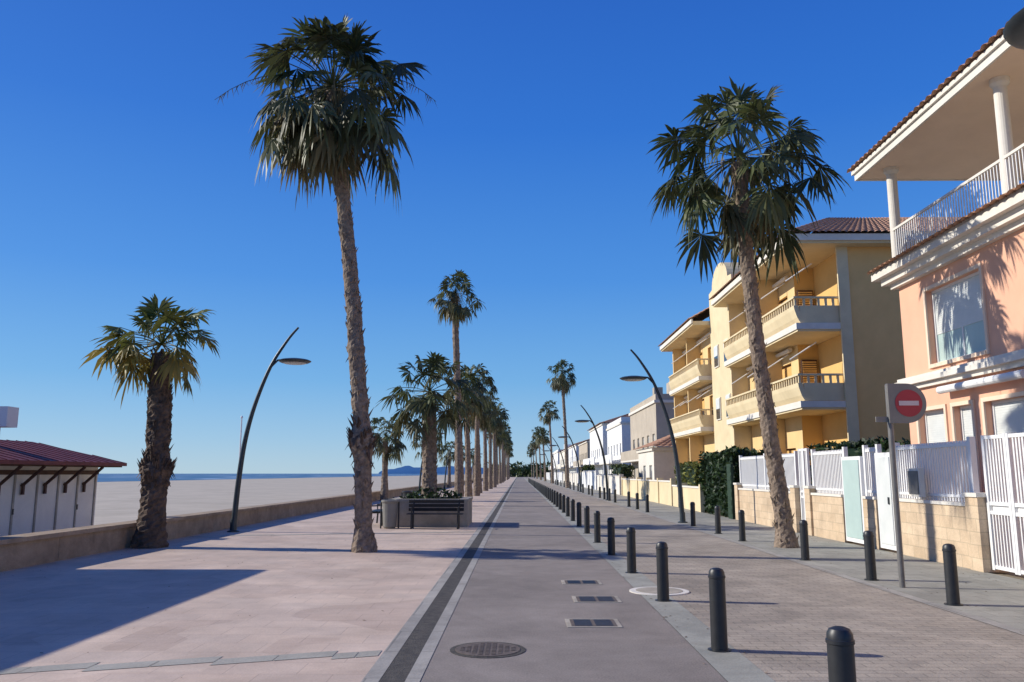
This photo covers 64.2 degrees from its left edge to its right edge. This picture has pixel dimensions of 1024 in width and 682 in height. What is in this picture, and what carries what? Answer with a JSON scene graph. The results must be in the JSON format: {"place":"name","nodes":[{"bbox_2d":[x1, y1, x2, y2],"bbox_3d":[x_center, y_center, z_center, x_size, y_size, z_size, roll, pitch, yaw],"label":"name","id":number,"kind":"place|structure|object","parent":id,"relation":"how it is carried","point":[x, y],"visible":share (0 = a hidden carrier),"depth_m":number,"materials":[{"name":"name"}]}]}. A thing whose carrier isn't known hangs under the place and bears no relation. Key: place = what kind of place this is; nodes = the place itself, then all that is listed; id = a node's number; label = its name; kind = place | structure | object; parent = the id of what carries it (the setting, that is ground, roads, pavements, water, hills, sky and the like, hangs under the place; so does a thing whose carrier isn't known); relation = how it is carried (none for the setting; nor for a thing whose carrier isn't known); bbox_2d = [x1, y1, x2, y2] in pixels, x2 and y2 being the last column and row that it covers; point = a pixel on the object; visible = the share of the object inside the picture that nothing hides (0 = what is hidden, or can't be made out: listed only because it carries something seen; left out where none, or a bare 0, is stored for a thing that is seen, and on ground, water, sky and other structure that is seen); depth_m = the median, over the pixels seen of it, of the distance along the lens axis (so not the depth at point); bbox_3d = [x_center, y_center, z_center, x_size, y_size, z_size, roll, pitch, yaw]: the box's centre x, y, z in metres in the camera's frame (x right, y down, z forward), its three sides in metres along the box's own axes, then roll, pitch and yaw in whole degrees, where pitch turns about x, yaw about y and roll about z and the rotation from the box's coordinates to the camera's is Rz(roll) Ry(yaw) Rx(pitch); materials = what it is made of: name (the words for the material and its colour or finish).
{"place":"outdoors","nodes":[
{"label":"outdoors","id":0,"kind":"place"},
{"bbox_2d":[0,477,515,681],"bbox_3d":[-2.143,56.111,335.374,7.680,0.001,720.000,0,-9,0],"label":"promenade pavement","id":1,"kind":"structure","parent":0,"point":[68,611],"depth_m":10.66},
{"bbox_2d":[80,294,220,548],"bbox_3d":[-8.248,1.726,18.832,2.697,5.942,2.668,-4,-10,26],"label":"palm tree","id":2,"kind":"object","parent":1,"relation":"on","point":[161,369],"visible":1,"depth_m":18.70,"materials":[{"name":"green plant"}]},
{"bbox_2d":[0,508,475,673],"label":"paving band","id":3,"kind":"object","parent":1,"relation":"on","point":[93,667],"visible":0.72,"depth_m":7.24,"materials":[{"name":"grey tile"}]},
{"bbox_2d":[227,327,310,531],"bbox_3d":[-7.056,2.524,23.866,2.210,5.973,0.960,0,-9,0],"label":"street lamp","id":4,"kind":"object","parent":1,"relation":"on","point":[274,361],"visible":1,"depth_m":23.78,"materials":[{"name":"grey metal"}]},
{"bbox_2d":[215,13,436,552],"bbox_3d":[-4.406,-1.729,18.580,4.721,12.722,4.265,5,-10,-28],"label":"palm tree","id":5,"kind":"object","parent":1,"relation":"on","point":[335,140],"visible":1,"depth_m":18.28,"materials":[{"name":"green plant"}]},
{"bbox_2d":[371,417,407,500],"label":"palm tree","id":6,"kind":"object","parent":1,"relation":"on","point":[384,450],"visible":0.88,"depth_m":50.36,"materials":[{"name":"green plant"}]},
{"bbox_2d":[380,499,399,528],"bbox_3d":[-3.728,5.279,24.909,0.532,0.860,0.540,5,-11,-29],"label":"litter bin","id":7,"kind":"object","parent":1,"relation":"on","point":[388,508],"visible":1,"depth_m":24.74,"materials":[{"name":"grey metal"}]},
{"bbox_2d":[410,435,442,460],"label":"palm tree","id":8,"kind":"object","parent":1,"relation":"on","point":[420,444],"visible":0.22,"depth_m":74.34,"materials":[{"name":"green plant"}]},
{"bbox_2d":[392,497,472,526],"bbox_3d":[-2.597,5.582,26.775,2.470,0.860,2.640,0,-9,0],"label":"concrete planter","id":9,"kind":"object","parent":1,"relation":"on","point":[438,520],"visible":0.68,"depth_m":25.48,"materials":[{"name":"concrete"}]},
{"bbox_2d":[377,351,482,498],"bbox_3d":[-2.677,2.924,27.307,3.294,5.095,3.246,-4,-10,25],"label":"palm tree","id":10,"kind":"object","parent":9,"relation":"in","point":[425,408],"visible":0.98,"depth_m":26.83,"materials":[{"name":"green plant"}]},
{"bbox_2d":[399,486,462,498],"bbox_3d":[-2.618,5.151,26.801,2.142,0.791,1.995,0,-9,0],"label":"planter shrub","id":11,"kind":"object","parent":9,"relation":"in","point":[415,495],"visible":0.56,"depth_m":26.51,"materials":[{"name":"green plant"}]},
{"bbox_2d":[406,499,463,528],"bbox_3d":[-2.328,5.271,24.875,1.700,0.869,0.614,0,-9,0],"label":"park bench","id":12,"kind":"object","parent":1,"relation":"on","point":[458,505],"visible":1,"depth_m":25.08,"materials":[{"name":"wood"}]},
{"bbox_2d":[438,441,454,487],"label":"palm tree","id":13,"kind":"object","parent":1,"relation":"on","point":[451,455],"visible":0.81,"depth_m":96.67,"materials":[{"name":"green plant"}]},
{"bbox_2d":[428,269,485,496],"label":"palm tree","id":14,"kind":"object","parent":1,"relation":"on","point":[453,311],"visible":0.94,"depth_m":43.33,"materials":[{"name":"green plant"}]},
{"bbox_2d":[443,365,492,496],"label":"palm tree","id":15,"kind":"object","parent":1,"relation":"on","point":[475,410],"visible":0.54,"depth_m":53.53,"materials":[{"name":"green plant"}]},
{"bbox_2d":[463,400,492,492],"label":"palm tree","id":16,"kind":"object","parent":1,"relation":"on","point":[484,422],"visible":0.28,"depth_m":70.47,"materials":[{"name":"green plant"}]},
{"bbox_2d":[461,363,498,495],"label":"palm tree","id":17,"kind":"object","parent":1,"relation":"on","point":[476,483],"visible":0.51,"depth_m":61.48,"materials":[{"name":"green plant"}]},
{"bbox_2d":[483,391,500,490],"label":"palm tree","id":18,"kind":"object","parent":1,"relation":"on","point":[485,469],"visible":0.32,"depth_m":79.15,"materials":[{"name":"green plant"}]},
{"bbox_2d":[480,402,504,488],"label":"palm tree","id":19,"kind":"object","parent":1,"relation":"on","point":[495,425],"visible":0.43,"depth_m":89.06,"materials":[{"name":"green plant"}]},
{"bbox_2d":[487,422,507,447],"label":"palm tree","id":20,"kind":"object","parent":1,"relation":"on","point":[498,439],"visible":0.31,"depth_m":111.08,"materials":[{"name":"green plant"}]},
{"bbox_2d":[487,402,510,486],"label":"palm tree","id":21,"kind":"object","parent":1,"relation":"on","point":[505,416],"visible":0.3,"depth_m":99.09,"materials":[{"name":"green plant"}]},
{"bbox_2d":[492,431,507,483],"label":"palm tree","id":22,"kind":"object","parent":1,"relation":"on","point":[500,476],"visible":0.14,"depth_m":136.39,"materials":[{"name":"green plant"}]},
{"bbox_2d":[496,416,507,484],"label":"palm tree","id":23,"kind":"object","parent":1,"relation":"on","point":[497,456],"visible":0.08,"depth_m":122.59,"materials":[{"name":"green plant"}]},
{"bbox_2d":[500,437,512,481],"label":"palm tree","id":24,"kind":"object","parent":1,"relation":"on","point":[506,447],"visible":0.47,"depth_m":167.95,"materials":[{"name":"green plant"}]},
{"bbox_2d":[501,423,511,482],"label":"palm tree","id":25,"kind":"object","parent":1,"relation":"on","point":[502,463],"visible":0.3,"depth_m":150.26,"materials":[{"name":"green plant"}]},
{"bbox_2d":[97,474,464,481],"bbox_3d":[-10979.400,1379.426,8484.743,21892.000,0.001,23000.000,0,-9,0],"label":"sea","id":26,"kind":"structure","parent":0,"point":[115,477],"depth_m":589.89,"materials":[{"name":"liquid"}]},
{"bbox_2d":[94,474,482,524],"bbox_3d":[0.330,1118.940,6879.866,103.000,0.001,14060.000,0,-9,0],"label":"beach sand","id":27,"kind":"structure","parent":0,"point":[117,502],"depth_m":93.65,"materials":[{"name":"sand"}]},
{"bbox_2d":[0,406,126,536],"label":"beach kiosk","id":28,"kind":"object","parent":27,"relation":"on","point":[44,487],"visible":0.94,"depth_m":22.52,"materials":[{"name":"wood"}]},
{"bbox_2d":[0,476,498,571],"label":"sea wall","id":29,"kind":"structure","parent":27,"relation":"on","point":[17,551],"depth_m":18.16,"materials":[{"name":"stone"}]},
{"bbox_2d":[378,466,482,473],"bbox_3d":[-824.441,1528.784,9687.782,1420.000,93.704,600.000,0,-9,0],"label":"hills","id":30,"kind":"structure","parent":0,"point":[410,470],"depth_m":9392.17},
{"bbox_2d":[0,0,1023,473],"label":"sky","id":31,"kind":"structure","parent":0,"point":[124,178],"materials":[{"name":"blue"}]},
{"bbox_2d":[550,451,559,471],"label":"walls","id":32,"kind":"structure","parent":0,"point":[556,455],"depth_m":236.34,"materials":[{"name":"white paint"}]},
{"bbox_2d":[556,450,568,472],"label":"walls","id":33,"kind":"structure","parent":0,"point":[560,466],"depth_m":204.50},
{"bbox_2d":[564,444,578,472],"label":"walls","id":34,"kind":"structure","parent":0,"point":[572,457],"depth_m":171.36,"materials":[{"name":"white paint"}]},
{"bbox_2d":[420,477,726,681],"bbox_3d":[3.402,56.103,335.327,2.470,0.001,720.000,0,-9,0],"label":"bike path","id":35,"kind":"structure","parent":0,"point":[537,549],"depth_m":9.41,"materials":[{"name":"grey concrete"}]},
{"bbox_2d":[450,642,525,657],"bbox_3d":[-0.229,2.920,7.734,0.720,0.015,0.720,0,-9,0],"label":"manhole cover","id":36,"kind":"object","parent":35,"relation":"on","point":[487,650],"visible":1,"depth_m":7.68,"materials":[{"name":"metal"}]},
{"bbox_2d":[561,580,602,584],"bbox_3d":[1.063,3.697,12.511,0.600,0.011,0.500,0,-9,0],"label":"storm drain grate","id":37,"kind":"object","parent":35,"relation":"on","point":[581,582],"visible":1,"depth_m":12.44,"materials":[{"name":"metal"}]},
{"bbox_2d":[565,619,622,627],"bbox_3d":[0.903,3.144,9.106,0.600,0.011,0.520,0,-9,0],"label":"storm drain grate","id":38,"kind":"object","parent":35,"relation":"on","point":[592,623],"visible":1,"depth_m":9.05,"materials":[{"name":"metal"}]},
{"bbox_2d":[572,596,621,602],"bbox_3d":[1.118,3.424,10.832,0.620,0.011,0.550,0,-9,0],"label":"storm drain grate","id":39,"kind":"object","parent":35,"relation":"on","point":[596,599],"visible":1,"depth_m":10.77,"materials":[{"name":"metal"}]},
{"bbox_2d":[573,441,589,471],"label":"walls","id":40,"kind":"structure","parent":0,"point":[584,450],"depth_m":145.65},
{"bbox_2d":[583,423,609,474],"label":"walls","id":41,"kind":"structure","parent":0,"point":[595,450],"depth_m":119.08,"materials":[{"name":"white paint"}]},
{"bbox_2d":[587,414,629,430],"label":"roof","id":42,"kind":"structure","parent":41,"relation":"on","point":[613,419],"depth_m":115.08,"materials":[{"name":"ceramic"}]},
{"bbox_2d":[599,422,630,473],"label":"walls","id":43,"kind":"structure","parent":0,"point":[618,438],"depth_m":98.73,"materials":[{"name":"white paint"}]},
{"bbox_2d":[607,417,629,427],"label":"roof","id":44,"kind":"structure","parent":43,"relation":"on","point":[623,419],"depth_m":97.14,"materials":[{"name":"white paint"}]},
{"bbox_2d":[621,387,674,478],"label":"walls","id":45,"kind":"structure","parent":0,"point":[648,419],"depth_m":77.59,"materials":[{"name":"paint"}]},
{"bbox_2d":[630,382,673,412],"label":"roof","id":46,"kind":"structure","parent":45,"relation":"on","point":[667,396],"depth_m":76.98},
{"bbox_2d":[387,477,1023,681],"bbox_3d":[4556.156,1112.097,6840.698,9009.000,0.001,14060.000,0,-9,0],"label":"land ground","id":47,"kind":"structure","parent":0,"point":[1014,575],"depth_m":13.41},
{"bbox_2d":[361,477,516,681],"bbox_3d":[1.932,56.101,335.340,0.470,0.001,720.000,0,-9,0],"label":"edging kerb","id":48,"kind":"structure","parent":47,"relation":"on","point":[377,670],"depth_m":9.26,"materials":[{"name":"concrete"}]},
{"bbox_2d":[379,479,515,681],"bbox_3d":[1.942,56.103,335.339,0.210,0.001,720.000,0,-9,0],"label":"drainage channel","id":49,"kind":"object","parent":47,"relation":"on","point":[402,663],"visible":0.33,"depth_m":9.27,"materials":[{"name":"concrete"}]},
{"bbox_2d":[488,461,550,476],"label":"distant trees","id":50,"kind":"object","parent":47,"relation":"on","point":[523,471],"visible":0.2,"depth_m":383.97,"materials":[{"name":"green plant"}]},
{"bbox_2d":[610,463,634,478],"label":"hedge","id":51,"kind":"object","parent":47,"relation":"on","point":[625,470],"visible":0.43,"depth_m":69.20,"materials":[{"name":"green plant"}]},
{"bbox_2d":[546,470,706,511],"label":"boundary wall","id":52,"kind":"structure","parent":47,"relation":"on","point":[660,490],"depth_m":51.49,"materials":[{"name":"white paint"}]},
{"bbox_2d":[674,461,705,485],"bbox_3d":[8.849,6.771,39.829,1.262,2.014,4.531,0,-9,0],"label":"hedge","id":53,"kind":"object","parent":52,"relation":"on","point":[690,474],"visible":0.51,"depth_m":38.95,"materials":[{"name":"green plant"}]},
{"bbox_2d":[523,477,774,681],"bbox_3d":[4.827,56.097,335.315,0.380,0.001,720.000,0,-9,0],"label":"kerb strip","id":54,"kind":"object","parent":47,"relation":"on","point":[734,665],"visible":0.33,"depth_m":8.96,"materials":[{"name":"concrete"}]},
{"bbox_2d":[570,499,574,520],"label":"bollard","id":55,"kind":"object","parent":54,"relation":"on","point":[572,501],"visible":0.99,"depth_m":28.75,"materials":[{"name":"black metal"}]},
{"bbox_2d":[576,502,581,526],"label":"bollard","id":56,"kind":"object","parent":54,"relation":"on","point":[579,516],"visible":1,"depth_m":25.74,"materials":[{"name":"black metal"}]},
{"bbox_2d":[584,506,590,533],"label":"bollard","id":57,"kind":"object","parent":54,"relation":"on","point":[586,519],"visible":1,"depth_m":22.74,"materials":[{"name":"black metal"}]},
{"bbox_2d":[593,511,601,542],"bbox_3d":[2.067,4.499,19.793,0.220,0.760,0.220,0,-9,0],"label":"bollard","id":58,"kind":"object","parent":54,"relation":"on","point":[597,535],"visible":1,"depth_m":19.73,"materials":[{"name":"black metal"}]},
{"bbox_2d":[606,517,616,554],"bbox_3d":[2.040,4.011,16.787,0.220,0.760,0.220,0,-9,0],"label":"bollard","id":59,"kind":"object","parent":54,"relation":"on","point":[611,533],"visible":1,"depth_m":16.73,"materials":[{"name":"black metal"}]},
{"bbox_2d":[625,527,637,573],"bbox_3d":[2.014,3.524,13.781,0.220,0.760,0.220,0,-9,0],"label":"bollard","id":60,"kind":"object","parent":54,"relation":"on","point":[631,548],"visible":1,"depth_m":13.72,"materials":[{"name":"black metal"}]},
{"bbox_2d":[629,587,688,595],"bbox_3d":[2.085,3.539,11.565,0.840,0.019,0.840,0,-9,0],"label":"manhole cover","id":61,"kind":"object","parent":54,"relation":"on","point":[653,591],"visible":0.83,"depth_m":11.47,"materials":[{"name":"concrete"}]},
{"bbox_2d":[655,541,671,601],"bbox_3d":[1.987,3.036,10.776,0.220,0.760,0.220,0,-9,0],"label":"bollard","id":62,"kind":"object","parent":54,"relation":"on","point":[662,571],"visible":1,"depth_m":10.72,"materials":[{"name":"black metal"}]},
{"bbox_2d":[708,567,731,652],"bbox_3d":[1.961,2.548,7.770,0.220,0.760,0.220,0,-9,0],"label":"bollard","id":63,"kind":"object","parent":54,"relation":"on","point":[718,613],"visible":1,"depth_m":7.71,"materials":[{"name":"black metal"}]},
{"bbox_2d":[825,626,856,681],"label":"bollard","id":64,"kind":"object","parent":54,"relation":"on","point":[840,641],"visible":1,"depth_m":4.74,"materials":[{"name":"black metal"}]},
{"bbox_2d":[633,435,674,479],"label":"bungalow","id":65,"kind":"object","parent":47,"relation":"on","point":[655,462],"visible":0.37,"depth_m":63.14,"materials":[{"name":"white paint"}]},
{"bbox_2d":[697,445,763,517],"bbox_3d":[8.880,5.714,33.024,1.728,2.913,5.547,0,-9,0],"label":"hedge","id":66,"kind":"object","parent":47,"relation":"on","point":[713,464],"visible":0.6,"depth_m":32.66,"materials":[{"name":"green plant"}]},
{"bbox_2d":[541,480,1023,634],"bbox_3d":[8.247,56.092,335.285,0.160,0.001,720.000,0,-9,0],"label":"road kerb","id":67,"kind":"structure","parent":47,"relation":"on","point":[994,623],"depth_m":12.05,"materials":[{"name":"concrete"}]},
{"bbox_2d":[685,247,910,464],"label":"walls","id":68,"kind":"structure","parent":47,"relation":"on","point":[877,337],"depth_m":34.40,"materials":[{"name":"paint"}]},
{"bbox_2d":[700,290,817,453],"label":"windows","id":69,"kind":"structure","parent":68,"relation":"attached to","point":[808,366],"depth_m":38.55,"materials":[{"name":"brown wood"}]},
{"bbox_2d":[668,246,859,485],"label":"balconies","id":70,"kind":"structure","parent":68,"relation":"attached to","point":[788,324],"depth_m":38.35,"materials":[{"name":"yellow paint"}]},
{"bbox_2d":[658,217,961,351],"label":"roof","id":71,"kind":"structure","parent":68,"relation":"on","point":[817,246],"depth_m":36.15,"materials":[{"name":"ceramic"}]},
{"bbox_2d":[806,436,910,483],"bbox_3d":[11.905,4.787,27.757,1.796,3.118,7.200,0,-9,0],"label":"hedge","id":72,"kind":"object","parent":47,"relation":"on","point":[854,448],"visible":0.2,"depth_m":27.03,"materials":[{"name":"green plant"}]},
{"bbox_2d":[733,483,1008,572],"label":"garden wall","id":73,"kind":"structure","parent":47,"relation":"on","point":[929,528],"depth_m":16.36,"materials":[{"name":"stone"}]},
{"bbox_2d":[798,448,810,519],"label":"metal gate","id":74,"kind":"structure","parent":73,"relation":"attached to","point":[804,467],"depth_m":22.93,"materials":[{"name":"metal"}]},
{"bbox_2d":[841,456,864,543],"bbox_3d":[8.133,3.753,19.379,0.120,2.000,1.100,0,-9,0],"label":"entrance door","id":75,"kind":"structure","parent":73,"relation":"attached to","point":[853,480],"depth_m":19.29,"materials":[{"name":"teal paint"}]},
{"bbox_2d":[739,436,979,501],"bbox_3d":[8.197,2.803,17.709,0.100,1.158,24.100,0,-9,0],"label":"picket fence","id":76,"kind":"object","parent":73,"relation":"on","point":[950,470],"visible":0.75,"depth_m":17.06,"materials":[{"name":"metal"}]},
{"bbox_2d":[874,452,896,550],"bbox_3d":[8.107,3.448,17.655,0.140,2.050,0.800,0,-9,0],"label":"garden door","id":77,"kind":"structure","parent":73,"relation":"in","point":[885,503],"depth_m":17.61,"materials":[{"name":"metal"}]},
{"bbox_2d":[907,468,925,496],"bbox_3d":[7.983,2.797,16.141,0.110,0.550,0.500,0,-9,0],"label":"meter box","id":78,"kind":"object","parent":73,"relation":"attached to","point":[916,482],"visible":1,"depth_m":16.00,"materials":[{"name":"metal"}]},
{"bbox_2d":[980,433,1023,574],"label":"metal gate","id":79,"kind":"structure","parent":73,"relation":"attached to","point":[1003,460],"depth_m":13.43,"materials":[{"name":"metal"}]},
{"bbox_2d":[524,477,1023,681],"bbox_3d":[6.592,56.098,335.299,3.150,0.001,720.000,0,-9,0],"label":"road","id":80,"kind":"structure","parent":0,"point":[783,615],"depth_m":9.54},
{"bbox_2d":[532,477,1023,629],"bbox_3d":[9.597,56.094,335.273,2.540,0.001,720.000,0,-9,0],"label":"sidewalk","id":81,"kind":"structure","parent":0,"point":[1001,600],"depth_m":14.37,"materials":[{"name":"concrete"}]},
{"bbox_2d":[530,437,540,478],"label":"palm tree","id":82,"kind":"object","parent":81,"relation":"on","point":[533,445],"visible":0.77,"depth_m":257.25,"materials":[{"name":"green plant"}]},
{"bbox_2d":[531,426,545,479],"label":"palm tree","id":83,"kind":"object","parent":81,"relation":"on","point":[533,435],"visible":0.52,"depth_m":212.84,"materials":[{"name":"green plant"}]},
{"bbox_2d":[535,427,549,480],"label":"palm tree","id":84,"kind":"object","parent":81,"relation":"on","point":[543,440],"visible":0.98,"depth_m":176.15,"materials":[{"name":"green plant"}]},
{"bbox_2d":[538,400,560,482],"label":"palm tree","id":85,"kind":"object","parent":81,"relation":"on","point":[548,416],"visible":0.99,"depth_m":138.03,"materials":[{"name":"green plant"}]},
{"bbox_2d":[545,359,576,487],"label":"palm tree","id":86,"kind":"object","parent":81,"relation":"on","point":[560,383],"visible":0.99,"depth_m":95.78,"materials":[{"name":"green plant"}]},
{"bbox_2d":[558,426,581,491],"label":"street lamp","id":87,"kind":"object","parent":81,"relation":"on","point":[576,457],"visible":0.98,"depth_m":74.14,"materials":[{"name":"grey metal"}]},
{"bbox_2d":[575,405,608,499],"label":"street lamp","id":88,"kind":"object","parent":81,"relation":"on","point":[603,455],"visible":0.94,"depth_m":51.43,"materials":[{"name":"grey metal"}]},
{"bbox_2d":[620,349,687,522],"bbox_3d":[4.863,3.228,28.206,2.210,5.973,0.960,0,-9,0],"label":"street lamp","id":89,"kind":"object","parent":81,"relation":"on","point":[676,459],"visible":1,"depth_m":28.11,"materials":[{"name":"grey metal"}]},
{"bbox_2d":[690,502,695,525],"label":"bollard","id":90,"kind":"object","parent":81,"relation":"on","point":[692,513],"visible":1,"depth_m":25.95,"materials":[{"name":"black metal"}]},
{"bbox_2d":[714,506,721,533],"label":"bollard","id":91,"kind":"object","parent":81,"relation":"on","point":[717,521],"visible":1,"depth_m":22.69,"materials":[{"name":"black metal"}]},
{"bbox_2d":[726,464,735,518],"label":"green gate","id":92,"kind":"structure","parent":81,"relation":"on","point":[731,495],"depth_m":30.10,"materials":[{"name":"metal"}]},
{"bbox_2d":[738,510,746,540],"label":"bollard","id":93,"kind":"object","parent":81,"relation":"on","point":[741,519],"visible":1,"depth_m":20.22,"materials":[{"name":"black metal"}]},
{"bbox_2d":[647,76,851,547],"bbox_3d":[5.395,-0.858,19.508,4.444,11.466,4.581,4,-10,-24],"label":"palm tree","id":94,"kind":"object","parent":81,"relation":"on","point":[751,217],"visible":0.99,"depth_m":19.43,"materials":[{"name":"green plant"}]},
{"bbox_2d":[799,520,810,560],"bbox_3d":[5.672,3.857,15.838,0.220,0.760,0.220,0,-9,0],"label":"bollard","id":95,"kind":"object","parent":81,"relation":"on","point":[804,539],"visible":1,"depth_m":15.78,"materials":[{"name":"black metal"}]},
{"bbox_2d":[863,530,878,580],"bbox_3d":[5.646,3.377,12.877,0.220,0.760,0.220,0,-9,0],"label":"bollard","id":96,"kind":"object","parent":81,"relation":"on","point":[870,559],"visible":1,"depth_m":12.82,"materials":[{"name":"black metal"}]},
{"bbox_2d":[875,383,926,587],"bbox_3d":[5.889,2.131,12.191,0.762,3.000,0.107,-1,-9,6],"label":"traffic sign","id":97,"kind":"object","parent":81,"relation":"on","point":[906,403],"visible":1,"depth_m":12.32,"materials":[{"name":"metal"}]},
{"bbox_2d":[942,543,962,605],"bbox_3d":[5.625,2.984,10.458,0.220,0.760,0.220,0,-9,0],"label":"bollard","id":98,"kind":"object","parent":81,"relation":"on","point":[951,576],"visible":1,"depth_m":10.40,"materials":[{"name":"black metal"}]},
{"bbox_2d":[1003,8,1023,49],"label":"street lamp","id":99,"kind":"object","parent":81,"relation":"on","point":[1013,32],"visible":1,"depth_m":6.08,"materials":[{"name":"grey metal"}]},
{"bbox_2d":[899,228,1023,553],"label":"walls","id":100,"kind":"structure","parent":0,"point":[1002,260],"depth_m":17.98,"materials":[{"name":"paint"}]},
{"bbox_2d":[847,7,1023,274],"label":"roof","id":101,"kind":"structure","parent":100,"relation":"on","point":[946,130],"depth_m":19.61,"materials":[{"name":"paint"}]},
{"bbox_2d":[892,143,1023,254],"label":"railing","id":102,"kind":"object","parent":101,"relation":"on","point":[965,183],"visible":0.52,"depth_m":18.58,"materials":[{"name":"metal"}]},
{"bbox_2d":[871,187,1023,491],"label":"cornices","id":103,"kind":"object","parent":100,"relation":"attached to","point":[999,220],"visible":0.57,"depth_m":18.34,"materials":[{"name":"paint"}]},
{"bbox_2d":[883,75,1017,257],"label":"columns","id":104,"kind":"structure","parent":103,"relation":"on","point":[998,85],"depth_m":16.94,"materials":[{"name":"paint"}]},
{"bbox_2d":[924,271,1023,442],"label":"windows","id":105,"kind":"structure","parent":100,"relation":"attached to","point":[958,319],"depth_m":19.04,"materials":[{"name":"glass"}]},
{"bbox_2d":[936,369,1023,393],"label":"awning cassettes","id":106,"kind":"object","parent":100,"relation":"attached to","point":[998,378],"visible":1,"depth_m":17.46,"materials":[{"name":"white paint"}]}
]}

